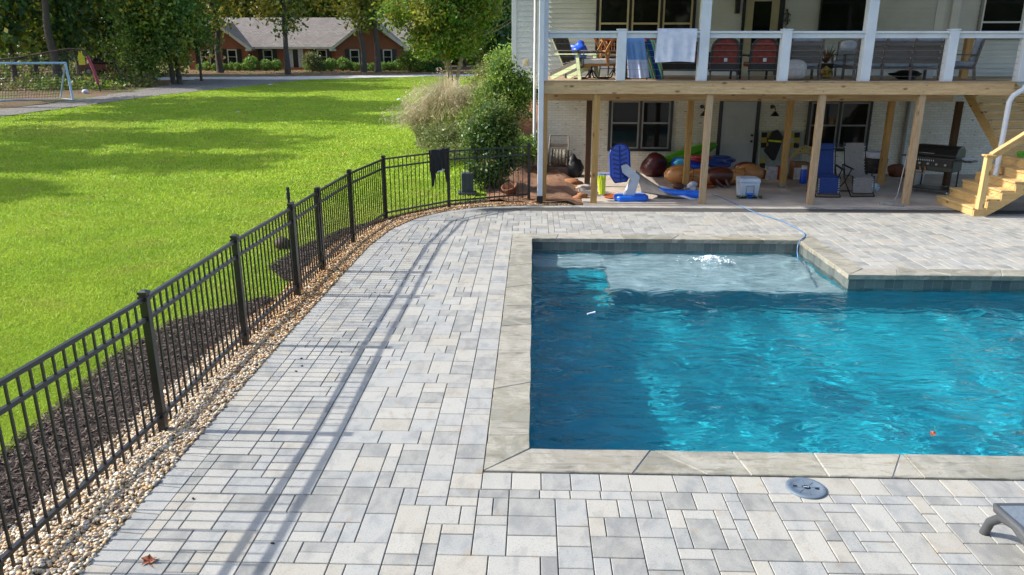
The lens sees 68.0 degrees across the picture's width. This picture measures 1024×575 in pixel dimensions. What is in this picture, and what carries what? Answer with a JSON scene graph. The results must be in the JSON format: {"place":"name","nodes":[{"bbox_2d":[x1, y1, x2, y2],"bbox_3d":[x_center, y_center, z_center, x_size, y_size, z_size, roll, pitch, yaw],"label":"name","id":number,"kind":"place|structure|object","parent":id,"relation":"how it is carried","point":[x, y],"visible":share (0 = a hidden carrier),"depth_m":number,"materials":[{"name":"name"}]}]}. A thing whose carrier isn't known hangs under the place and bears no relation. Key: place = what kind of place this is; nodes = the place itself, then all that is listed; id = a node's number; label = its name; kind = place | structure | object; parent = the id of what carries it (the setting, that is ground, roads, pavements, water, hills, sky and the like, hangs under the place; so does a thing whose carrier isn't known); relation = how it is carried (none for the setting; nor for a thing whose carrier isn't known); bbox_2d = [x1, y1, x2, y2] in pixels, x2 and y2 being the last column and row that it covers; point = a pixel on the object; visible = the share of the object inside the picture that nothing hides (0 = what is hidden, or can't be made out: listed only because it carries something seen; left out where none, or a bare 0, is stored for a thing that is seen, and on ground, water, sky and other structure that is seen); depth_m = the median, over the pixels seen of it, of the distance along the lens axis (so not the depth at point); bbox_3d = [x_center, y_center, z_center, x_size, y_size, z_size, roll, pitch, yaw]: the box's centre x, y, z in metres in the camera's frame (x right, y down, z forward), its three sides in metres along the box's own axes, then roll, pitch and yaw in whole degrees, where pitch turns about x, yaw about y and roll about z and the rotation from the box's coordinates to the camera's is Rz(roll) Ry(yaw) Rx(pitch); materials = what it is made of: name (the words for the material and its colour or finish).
{"place":"outdoors","nodes":[
{"label":"outdoors","id":0,"kind":"place"},
{"bbox_2d":[0,80,187,108],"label":"forest floor","id":1,"kind":"structure","parent":0,"point":[77,94],"depth_m":47.32,"materials":[{"name":"brown soil"}]},
{"bbox_2d":[0,0,51,81],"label":"pine tree","id":2,"kind":"object","parent":1,"relation":"on","point":[9,39],"visible":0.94,"depth_m":53.72,"materials":[{"name":"green plant"}]},
{"bbox_2d":[0,62,73,101],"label":"soccer goal","id":3,"kind":"object","parent":1,"relation":"on","point":[44,73],"visible":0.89,"depth_m":43.15,"materials":[{"name":"white metal"}]},
{"bbox_2d":[0,48,101,92],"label":"soccer goal","id":4,"kind":"object","parent":1,"relation":"on","point":[91,66],"visible":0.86,"depth_m":48.62,"materials":[{"name":"white metal"}]},
{"bbox_2d":[20,0,82,67],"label":"pine tree","id":5,"kind":"object","parent":1,"relation":"on","point":[62,39],"visible":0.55,"depth_m":57.45,"materials":[{"name":"green plant"}]},
{"bbox_2d":[41,0,62,85],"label":"shade tree","id":6,"kind":"object","parent":1,"relation":"on","point":[51,46],"visible":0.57,"depth_m":52.45,"materials":[{"name":"brown plant"}]},
{"bbox_2d":[32,0,103,70],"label":"pine tree","id":7,"kind":"object","parent":1,"relation":"on","point":[78,10],"visible":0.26,"depth_m":60.58,"materials":[{"name":"green plant"}]},
{"bbox_2d":[0,67,165,91],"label":"undergrowth","id":8,"kind":"object","parent":1,"relation":"on","point":[114,82],"visible":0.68,"depth_m":51.92,"materials":[{"name":"green plant"}]},
{"bbox_2d":[90,0,178,83],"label":"tree","id":9,"kind":"object","parent":1,"relation":"on","point":[140,62],"visible":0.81,"depth_m":54.47,"materials":[{"name":"green plant"}]},
{"bbox_2d":[117,0,202,83],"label":"tree","id":10,"kind":"object","parent":1,"relation":"on","point":[151,6],"visible":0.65,"depth_m":54.26,"materials":[{"name":"green plant"}]},
{"bbox_2d":[0,296,271,537],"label":"mulch","id":11,"kind":"object","parent":0,"point":[53,462],"visible":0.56,"depth_m":7.22,"materials":[{"name":"brown wood"}]},
{"bbox_2d":[0,74,474,79],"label":"road","id":12,"kind":"structure","parent":0,"point":[296,77],"depth_m":65.15,"materials":[{"name":"grey asphalt"}]},
{"bbox_2d":[0,205,563,574],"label":"pebble ground","id":13,"kind":"structure","parent":0,"point":[99,524],"depth_m":6.17,"materials":[{"name":"beige gravel"}]},
{"bbox_2d":[220,200,571,341],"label":"pebbles","id":14,"kind":"object","parent":13,"relation":"on","point":[359,246],"visible":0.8,"depth_m":11.93,"materials":[{"name":"beige gravel"}]},
{"bbox_2d":[0,60,575,527],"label":"ground","id":15,"kind":"structure","parent":0,"point":[482,194],"depth_m":24.74,"materials":[{"name":"green plant"}]},
{"bbox_2d":[58,0,109,76],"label":"pine tree","id":16,"kind":"object","parent":15,"relation":"on","point":[90,43],"visible":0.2,"depth_m":63.63,"materials":[{"name":"green plant"}]},
{"bbox_2d":[82,0,131,73],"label":"pine tree","id":17,"kind":"object","parent":15,"relation":"on","point":[105,23],"visible":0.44,"depth_m":65.16,"materials":[{"name":"green plant"}]},
{"bbox_2d":[0,49,225,81],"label":"undergrowth","id":18,"kind":"object","parent":15,"relation":"on","point":[5,68],"visible":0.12,"depth_m":68.76,"materials":[{"name":"green plant"}]},
{"bbox_2d":[0,79,297,115],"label":"gravel drive","id":19,"kind":"structure","parent":15,"relation":"on","point":[196,85],"depth_m":49.08,"materials":[{"name":"grey gravel"}]},
{"bbox_2d":[138,0,211,83],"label":"tree","id":20,"kind":"object","parent":15,"relation":"on","point":[183,39],"visible":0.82,"depth_m":55.27,"materials":[{"name":"green plant"}]},
{"bbox_2d":[177,0,224,80],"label":"tree","id":21,"kind":"object","parent":15,"relation":"on","point":[208,36],"visible":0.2,"depth_m":59.76,"materials":[{"name":"green plant"}]},
{"bbox_2d":[0,175,476,457],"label":"lawn grass","id":22,"kind":"structure","parent":15,"relation":"on","point":[63,278],"depth_m":13.44,"materials":[{"name":"green plant"}]},
{"bbox_2d":[458,172,476,195],"bbox_3d":[-1.093,-2.534,18.556,0.460,0.550,0.400,-1,17,-4],"label":"electrical box","id":23,"kind":"object","parent":22,"relation":"on","point":[469,175],"visible":0.94,"depth_m":18.43,"materials":[{"name":"metal"}]},
{"bbox_2d":[0,76,480,189],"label":"lawn grass","id":24,"kind":"structure","parent":15,"relation":"on","point":[338,98],"depth_m":28.78,"materials":[{"name":"green plant"}]},
{"bbox_2d":[0,63,486,76],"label":"house yard","id":25,"kind":"structure","parent":15,"relation":"on","point":[242,73],"depth_m":71.35,"materials":[{"name":"green plant"}]},
{"bbox_2d":[80,58,130,74],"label":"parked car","id":26,"kind":"object","parent":25,"relation":"on","point":[100,64],"visible":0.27,"depth_m":67.87,"materials":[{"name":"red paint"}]},
{"bbox_2d":[196,0,255,72],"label":"oak tree","id":27,"kind":"object","parent":25,"relation":"on","point":[223,8],"visible":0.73,"depth_m":70.59,"materials":[{"name":"green plant"}]},
{"bbox_2d":[206,0,257,17],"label":"woodland tree","id":28,"kind":"object","parent":25,"relation":"on","point":[246,12],"visible":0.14,"depth_m":93.35,"materials":[{"name":"green plant"}]},
{"bbox_2d":[247,0,326,74],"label":"oak tree","id":29,"kind":"object","parent":25,"relation":"on","point":[279,5],"visible":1,"depth_m":68.63,"materials":[{"name":"green plant"}]},
{"bbox_2d":[300,50,325,70],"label":"wild shrub","id":30,"kind":"object","parent":25,"relation":"on","point":[312,61],"visible":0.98,"depth_m":74.69,"materials":[{"name":"green plant"}]},
{"bbox_2d":[183,17,443,69],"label":"brick house","id":31,"kind":"structure","parent":25,"relation":"on","point":[328,37],"depth_m":78.11,"materials":[{"name":"brick"}]},
{"bbox_2d":[286,0,350,16],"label":"woodland tree","id":32,"kind":"object","parent":25,"relation":"on","point":[315,9],"visible":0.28,"depth_m":92.73,"materials":[{"name":"green plant"}]},
{"bbox_2d":[319,0,381,71],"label":"oak tree","id":33,"kind":"object","parent":25,"relation":"on","point":[363,67],"visible":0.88,"depth_m":71.85,"materials":[{"name":"green plant"}]},
{"bbox_2d":[340,0,397,71],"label":"oak tree","id":34,"kind":"object","parent":25,"relation":"on","point":[377,65],"visible":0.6,"depth_m":72.39,"materials":[{"name":"green plant"}]},
{"bbox_2d":[396,49,427,71],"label":"wild shrub","id":35,"kind":"object","parent":25,"relation":"on","point":[415,65],"visible":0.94,"depth_m":73.54,"materials":[{"name":"green plant"}]},
{"bbox_2d":[469,0,511,67],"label":"tree","id":36,"kind":"object","parent":25,"relation":"on","point":[503,33],"visible":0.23,"depth_m":73.69,"materials":[{"name":"green plant"}]},
{"bbox_2d":[0,143,530,574],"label":"metal fence","id":37,"kind":"object","parent":15,"relation":"on","point":[146,321],"visible":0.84,"depth_m":7.20,"materials":[{"name":"black metal"}]},
{"bbox_2d":[286,187,322,288],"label":"metal gate","id":38,"kind":"structure","parent":37,"relation":"attached to","point":[315,206],"depth_m":11.32,"materials":[{"name":"black metal"}]},
{"bbox_2d":[428,148,446,186],"bbox_3d":[-1.624,-2.630,16.616,0.156,0.809,0.518,15,22,40],"label":"wetsuit top","id":39,"kind":"object","parent":37,"relation":"hanging from","point":[438,159],"visible":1,"depth_m":16.53,"materials":[{"name":"black fabric"}]},
{"bbox_2d":[368,0,511,85],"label":"crape myrtle","id":40,"kind":"object","parent":15,"relation":"on","point":[446,29],"visible":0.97,"depth_m":49.75,"materials":[{"name":"green plant"}]},
{"bbox_2d":[411,114,475,166],"bbox_3d":[-1.756,-4.075,21.529,2.400,1.622,2.343,1,17,2],"label":"olive shrub","id":41,"kind":"object","parent":15,"relation":"on","point":[448,140],"visible":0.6,"depth_m":21.51,"materials":[{"name":"green plant"}]},
{"bbox_2d":[463,54,492,87],"bbox_3d":[-0.827,-9.074,32.932,2.455,2.254,2.169,-8,19,-25],"label":"flowering shrub","id":42,"kind":"object","parent":15,"relation":"on","point":[481,71],"visible":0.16,"depth_m":32.56,"materials":[{"name":"green plant"}]},
{"bbox_2d":[512,0,1023,173],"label":"house","id":43,"kind":"structure","parent":15,"relation":"on","point":[642,130],"depth_m":21.63,"materials":[{"name":"paint"}]},
{"bbox_2d":[537,0,544,202],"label":"downspout","id":44,"kind":"object","parent":43,"relation":"attached to","point":[540,98],"visible":1,"depth_m":16.80,"materials":[{"name":"white plastic"}]},
{"bbox_2d":[607,101,673,150],"bbox_3d":[3.698,-4.687,21.894,1.840,1.500,0.070,1,17,2],"label":"window","id":45,"kind":"structure","parent":43,"relation":"in","point":[639,125],"depth_m":21.89,"materials":[{"name":"black glass"}]},
{"bbox_2d":[595,0,696,58],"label":"window","id":46,"kind":"structure","parent":43,"relation":"in","point":[611,15],"depth_m":21.01,"materials":[{"name":"black glass"}]},
{"bbox_2d":[804,101,873,150],"bbox_3d":[9.345,-4.639,21.743,1.800,1.450,0.070,1,17,2],"label":"window","id":47,"kind":"structure","parent":43,"relation":"in","point":[844,121],"depth_m":21.72,"materials":[{"name":"black glass"}]},
{"bbox_2d":[818,0,865,30],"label":"window","id":48,"kind":"structure","parent":43,"relation":"attached to","point":[841,15],"depth_m":20.81,"materials":[{"name":"black glass"}]},
{"bbox_2d":[974,0,1023,39],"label":"window","id":49,"kind":"structure","parent":43,"relation":"in","point":[994,15],"depth_m":20.76,"materials":[{"name":"black glass"}]},
{"bbox_2d":[993,85,1023,175],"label":"downspout","id":50,"kind":"object","parent":43,"relation":"attached to","point":[1013,95],"visible":0.61,"depth_m":16.57,"materials":[{"name":"white plastic"}]},
{"bbox_2d":[575,172,1023,207],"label":"concrete slab","id":51,"kind":"structure","parent":15,"relation":"on","point":[793,193],"depth_m":18.52,"materials":[{"name":"grey concrete"}]},
{"bbox_2d":[597,143,647,201],"bbox_3d":[2.594,-2.709,17.804,1.238,1.339,0.478,-2,17,-6],"label":"pool basketball hoop","id":52,"kind":"object","parent":51,"relation":"on","point":[621,170],"visible":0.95,"depth_m":17.76,"materials":[{"name":"blue plastic"}]},
{"bbox_2d":[640,152,666,176],"bbox_3d":[4.019,-3.498,21.553,0.772,0.712,0.662,1,17,2],"label":"bean bag","id":53,"kind":"object","parent":51,"relation":"on","point":[653,164],"visible":1,"depth_m":21.32,"materials":[{"name":"brown leather"}]},
{"bbox_2d":[657,186,696,198],"bbox_3d":[4.041,-2.312,18.467,1.054,0.205,0.798,1,17,2],"label":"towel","id":54,"kind":"object","parent":51,"relation":"on","point":[659,196],"visible":0.33,"depth_m":18.24,"materials":[{"name":"white fabric"}]},
{"bbox_2d":[635,170,680,197],"bbox_3d":[3.509,-2.506,18.339,1.006,0.580,0.648,-1,17,-3],"label":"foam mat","id":55,"kind":"object","parent":54,"relation":"on","point":[646,185],"visible":0.83,"depth_m":18.25,"materials":[{"name":"grey plastic"}]},
{"bbox_2d":[659,188,698,197],"bbox_3d":[3.900,-2.293,18.428,1.288,0.215,0.327,8,19,23],"label":"pool float","id":56,"kind":"object","parent":51,"relation":"on","point":[692,193],"visible":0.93,"depth_m":18.22,"materials":[{"name":"blue plastic"}]},
{"bbox_2d":[665,142,716,168],"bbox_3d":[4.898,-3.745,21.828,1.961,0.845,0.360,1,17,2],"label":"kayak","id":57,"kind":"object","parent":51,"relation":"on","point":[696,149],"visible":0.3,"depth_m":21.68,"materials":[{"name":"plastic"}]},
{"bbox_2d":[671,155,735,168],"bbox_3d":[5.324,-3.451,21.017,1.866,0.466,0.680,-1,17,-3],"label":"inflatable raft","id":58,"kind":"object","parent":51,"relation":"on","point":[726,161],"visible":0.69,"depth_m":20.83,"materials":[{"name":"blue plastic"}]},
{"bbox_2d":[736,176,760,198],"bbox_3d":[5.701,-2.425,18.366,0.494,0.475,0.502,1,17,2],"label":"cooler","id":59,"kind":"object","parent":51,"relation":"on","point":[748,185],"visible":0.99,"depth_m":18.18,"materials":[{"name":"plastic"}]},
{"bbox_2d":[757,130,803,173],"bbox_3d":[7.721,-3.888,21.873,1.240,1.240,0.040,1,11,2],"label":"game board","id":60,"kind":"object","parent":51,"relation":"on","point":[764,159],"visible":0.59,"depth_m":21.84,"materials":[{"name":"paint"}]},
{"bbox_2d":[764,130,782,160],"bbox_3d":[7.417,-4.035,21.555,0.502,0.862,0.130,1,17,2],"label":"life jacket","id":61,"kind":"object","parent":60,"relation":"hanging from","point":[774,141],"visible":1,"depth_m":21.51,"materials":[{"name":"black fabric"}]},
{"bbox_2d":[538,0,1023,205],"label":"wooden deck","id":62,"kind":"structure","parent":51,"relation":"on","point":[864,85],"depth_m":16.76,"materials":[{"name":"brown wood"}]},
{"bbox_2d":[550,39,598,79],"bbox_3d":[1.460,-5.385,17.814,0.780,1.006,1.022,-16,23,-42],"label":"adirondack chair","id":63,"kind":"object","parent":62,"relation":"on","point":[578,72],"visible":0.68,"depth_m":17.76,"materials":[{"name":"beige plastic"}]},
{"bbox_2d":[574,38,614,79],"bbox_3d":[1.928,-5.378,17.667,0.831,1.036,0.720,-3,17,-10],"label":"patio chair","id":64,"kind":"object","parent":62,"relation":"on","point":[598,61],"visible":0.77,"depth_m":17.39,"materials":[{"name":"brown wood"}]},
{"bbox_2d":[625,39,646,79],"bbox_3d":[2.826,-5.339,17.692,0.609,0.946,0.580,-2,17,-8],"label":"bar chair","id":65,"kind":"object","parent":62,"relation":"on","point":[626,63],"visible":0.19,"depth_m":17.47,"materials":[{"name":"wicker"}]},
{"bbox_2d":[626,38,648,77],"bbox_3d":[2.864,-5.248,17.371,0.576,0.895,0.395,1,17,2],"label":"towel","id":66,"kind":"object","parent":65,"relation":"on","point":[636,53],"visible":0.91,"depth_m":17.26,"materials":[{"name":"blue fabric"}]},
{"bbox_2d":[637,38,662,78],"bbox_3d":[3.281,-5.393,17.871,0.609,0.946,0.580,5,18,16],"label":"bar chair","id":67,"kind":"object","parent":62,"relation":"on","point":[645,44],"visible":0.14,"depth_m":18.01,"materials":[{"name":"wicker"}]},
{"bbox_2d":[645,40,662,78],"bbox_3d":[3.284,-5.276,17.565,0.405,0.874,0.326,1,17,2],"label":"towel","id":68,"kind":"object","parent":67,"relation":"hanging from","point":[652,64],"visible":0.62,"depth_m":17.47,"materials":[{"name":"fabric"}]},
{"bbox_2d":[654,28,696,62],"bbox_3d":[3.570,-5.282,16.577,0.879,0.712,0.285,1,17,2],"label":"towel","id":69,"kind":"object","parent":62,"relation":"hanging from","point":[674,44],"visible":1,"depth_m":16.50,"materials":[{"name":"white fabric"}]},
{"bbox_2d":[663,42,709,70],"bbox_3d":[4.093,-5.638,18.803,1.460,0.870,0.836,1,17,2],"label":"loveseat","id":70,"kind":"object","parent":62,"relation":"on","point":[679,65],"visible":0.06,"depth_m":18.46,"materials":[{"name":"wicker"}]},
{"bbox_2d":[708,38,740,79],"bbox_3d":[4.844,-5.295,17.531,0.733,0.961,0.731,1,17,2],"label":"patio armchair","id":71,"kind":"object","parent":62,"relation":"on","point":[724,53],"visible":0.91,"depth_m":17.24,"materials":[{"name":"fabric"}]},
{"bbox_2d":[738,38,778,79],"bbox_3d":[5.735,-5.316,17.603,0.733,0.961,0.731,0,17,-1],"label":"patio armchair","id":72,"kind":"object","parent":62,"relation":"on","point":[766,61],"visible":0.91,"depth_m":17.33,"materials":[{"name":"red fabric"}]},
{"bbox_2d":[788,59,806,79],"bbox_3d":[6.378,-4.949,17.286,0.600,0.470,0.560,1,17,2],"label":"pouf","id":73,"kind":"object","parent":62,"relation":"on","point":[797,70],"visible":0.59,"depth_m":17.04,"materials":[{"name":"white fabric"}]},
{"bbox_2d":[790,38,825,79],"bbox_3d":[6.777,-5.347,17.746,0.780,0.941,0.785,2,17,5],"label":"slat armchair","id":74,"kind":"object","parent":62,"relation":"on","point":[811,60],"visible":0.62,"depth_m":17.39,"materials":[{"name":"grey wood"}]},
{"bbox_2d":[831,40,857,77],"bbox_3d":[8.674,-5.916,19.620,0.700,0.941,0.785,10,20,30],"label":"slat armchair","id":75,"kind":"object","parent":62,"relation":"on","point":[839,56],"visible":0.42,"depth_m":19.70,"materials":[{"name":"grey wood"}]},
{"bbox_2d":[841,38,944,79],"bbox_3d":[8.745,-5.256,17.454,1.985,0.941,0.785,1,17,2],"label":"slat sofa","id":76,"kind":"object","parent":62,"relation":"on","point":[909,44],"visible":0.9,"depth_m":17.13,"materials":[{"name":"grey wood"}]},
{"bbox_2d":[954,38,985,79],"bbox_3d":[10.505,-5.332,17.711,0.785,0.941,0.700,9,19,28],"label":"slat armchair","id":77,"kind":"object","parent":62,"relation":"on","point":[978,45],"visible":0.69,"depth_m":17.38,"materials":[{"name":"grey wood"}]},
{"bbox_2d":[788,161,809,179],"bbox_3d":[7.954,-3.243,21.050,0.440,0.480,0.326,-1,17,-4],"label":"cardboard box","id":78,"kind":"object","parent":51,"relation":"on","point":[795,167],"visible":0.62,"depth_m":20.91,"materials":[{"name":"brown cardboard"}]},
{"bbox_2d":[806,142,843,197],"bbox_3d":[7.678,-2.885,18.566,0.637,1.242,0.827,2,17,5],"label":"folding recliner","id":79,"kind":"object","parent":51,"relation":"on","point":[827,175],"visible":0.73,"depth_m":18.65,"materials":[{"name":"blue fabric"}]},
{"bbox_2d":[840,142,877,196],"bbox_3d":[8.503,-2.906,18.639,0.637,1.242,0.827,0,17,-1],"label":"folding recliner","id":80,"kind":"object","parent":51,"relation":"on","point":[854,155],"visible":0.98,"depth_m":18.80,"materials":[{"name":"grey fabric"}]},
{"bbox_2d":[864,151,888,182],"bbox_3d":[9.693,-3.199,20.283,0.600,0.850,0.600,1,17,2],"label":"trash can","id":81,"kind":"object","parent":51,"relation":"on","point":[872,158],"visible":0.5,"depth_m":20.07,"materials":[{"name":"grey plastic"}]},
{"bbox_2d":[902,143,977,194],"bbox_3d":[10.563,-2.943,18.890,0.670,1.165,1.620,-14,22,-38],"label":"gas grill","id":82,"kind":"object","parent":51,"relation":"on","point":[940,158],"visible":0.79,"depth_m":18.64,"materials":[{"name":"black metal"}]},
{"bbox_2d":[268,196,524,281],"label":"mulch","id":83,"kind":"object","parent":0,"point":[434,207],"visible":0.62,"depth_m":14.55,"materials":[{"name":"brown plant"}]},
{"bbox_2d":[379,94,435,147],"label":"ornamental grass","id":84,"kind":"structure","parent":0,"point":[418,119],"depth_m":25.56,"materials":[{"name":"plant"}]},
{"bbox_2d":[399,67,482,143],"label":"ornamental grass","id":85,"kind":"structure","parent":0,"point":[435,100],"depth_m":24.49,"materials":[{"name":"plant"}]},
{"bbox_2d":[486,91,582,204],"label":"clay bank","id":86,"kind":"structure","parent":0,"point":[558,188],"depth_m":19.53,"materials":[{"name":"brown soil"}]},
{"bbox_2d":[443,80,496,114],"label":"ornamental grass","id":87,"kind":"object","parent":86,"relation":"on","point":[464,100],"depth_m":23.98,"materials":[{"name":"plant"}]},
{"bbox_2d":[447,89,516,134],"bbox_3d":[-0.902,-5.039,22.775,2.120,1.755,1.874,1,17,2],"label":"shrub","id":88,"kind":"object","parent":86,"relation":"on","point":[465,117],"visible":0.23,"depth_m":22.62,"materials":[{"name":"green plant"}]},
{"bbox_2d":[456,93,526,190],"bbox_3d":[-0.490,-3.449,18.640,1.795,2.552,1.396,1,17,2],"label":"holly shrub","id":89,"kind":"object","parent":86,"relation":"on","point":[485,130],"visible":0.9,"depth_m":18.43,"materials":[{"name":"green plant"}]},
{"bbox_2d":[468,49,537,127],"bbox_3d":[-0.231,-5.963,23.315,2.306,2.618,1.623,1,17,2],"label":"tall shrub","id":90,"kind":"object","parent":86,"relation":"on","point":[506,78],"visible":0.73,"depth_m":23.00,"materials":[{"name":"green plant"}]},
{"bbox_2d":[481,37,530,91],"bbox_3d":[0.162,-7.987,27.465,2.565,2.481,2.058,1,17,2],"label":"tall shrub","id":91,"kind":"object","parent":86,"relation":"on","point":[504,51],"visible":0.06,"depth_m":27.22,"materials":[{"name":"green plant"}]},
{"bbox_2d":[494,122,537,165],"bbox_3d":[0.102,-3.995,21.413,1.974,1.341,1.535,14,22,38],"label":"shrub","id":92,"kind":"object","parent":86,"relation":"on","point":[533,142],"visible":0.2,"depth_m":21.16,"materials":[{"name":"green plant"}]},
{"bbox_2d":[547,134,574,174],"bbox_3d":[1.269,-3.744,21.545,1.009,1.129,0.579,3,17,8],"label":"hose reel cart","id":93,"kind":"object","parent":86,"relation":"on","point":[558,158],"visible":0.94,"depth_m":21.51,"materials":[{"name":"metal"}]},
{"bbox_2d":[568,153,583,177],"bbox_3d":[1.802,-3.442,21.491,0.390,0.719,0.521,9,19,26],"label":"trash bag","id":94,"kind":"object","parent":86,"relation":"on","point":[575,167],"visible":0.99,"depth_m":21.35,"materials":[{"name":"black plastic"}]},
{"bbox_2d":[80,205,1023,574],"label":"paver patio","id":95,"kind":"structure","parent":0,"point":[166,519],"depth_m":6.09,"materials":[{"name":"grey stone"}]},
{"bbox_2d":[484,233,1023,480],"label":"pool coping","id":96,"kind":"object","parent":95,"relation":"on","point":[508,436],"visible":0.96,"depth_m":6.53,"materials":[{"name":"grey stone"}]},
{"bbox_2d":[785,477,826,499],"bbox_3d":[2.327,1.589,6.011,0.310,0.030,0.310,4,17,13],"label":"skimmer lid","id":97,"kind":"object","parent":95,"relation":"on","point":[806,488],"visible":1,"depth_m":5.99,"materials":[{"name":"white plastic"}]},
{"bbox_2d":[936,80,1023,215],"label":"wooden stairs","id":98,"kind":"structure","parent":95,"relation":"on","point":[985,192],"depth_m":17.04,"materials":[{"name":"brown wood"}]},
{"bbox_2d":[979,503,1023,545],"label":"sun lounger","id":99,"kind":"object","parent":95,"relation":"on","point":[1010,515],"visible":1,"depth_m":5.24,"materials":[{"name":"grey plastic"}]},
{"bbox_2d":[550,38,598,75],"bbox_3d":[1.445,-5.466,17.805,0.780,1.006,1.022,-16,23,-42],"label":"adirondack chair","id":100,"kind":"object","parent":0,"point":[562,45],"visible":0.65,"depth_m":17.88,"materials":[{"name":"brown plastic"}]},
{"bbox_2d":[664,162,763,187],"bbox_3d":[5.385,-2.981,20.113,2.667,0.621,1.039,1,17,2],"label":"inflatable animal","id":101,"kind":"object","parent":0,"point":[721,177],"visible":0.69,"depth_m":19.92},
{"bbox_2d":[529,249,1023,455],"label":"pool water","id":102,"kind":"structure","parent":0,"point":[791,352],"depth_m":9.13,"materials":[{"name":"blue liquid"}]},
{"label":"pool basin","id":103,"kind":"structure","parent":0,"visible":0},
{"bbox_2d":[532,242,1023,289],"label":"pool tile band","id":104,"kind":"object","parent":103,"relation":"attached to","point":[841,278],"visible":0.32,"depth_m":14.16,"materials":[{"name":"grey tile"}]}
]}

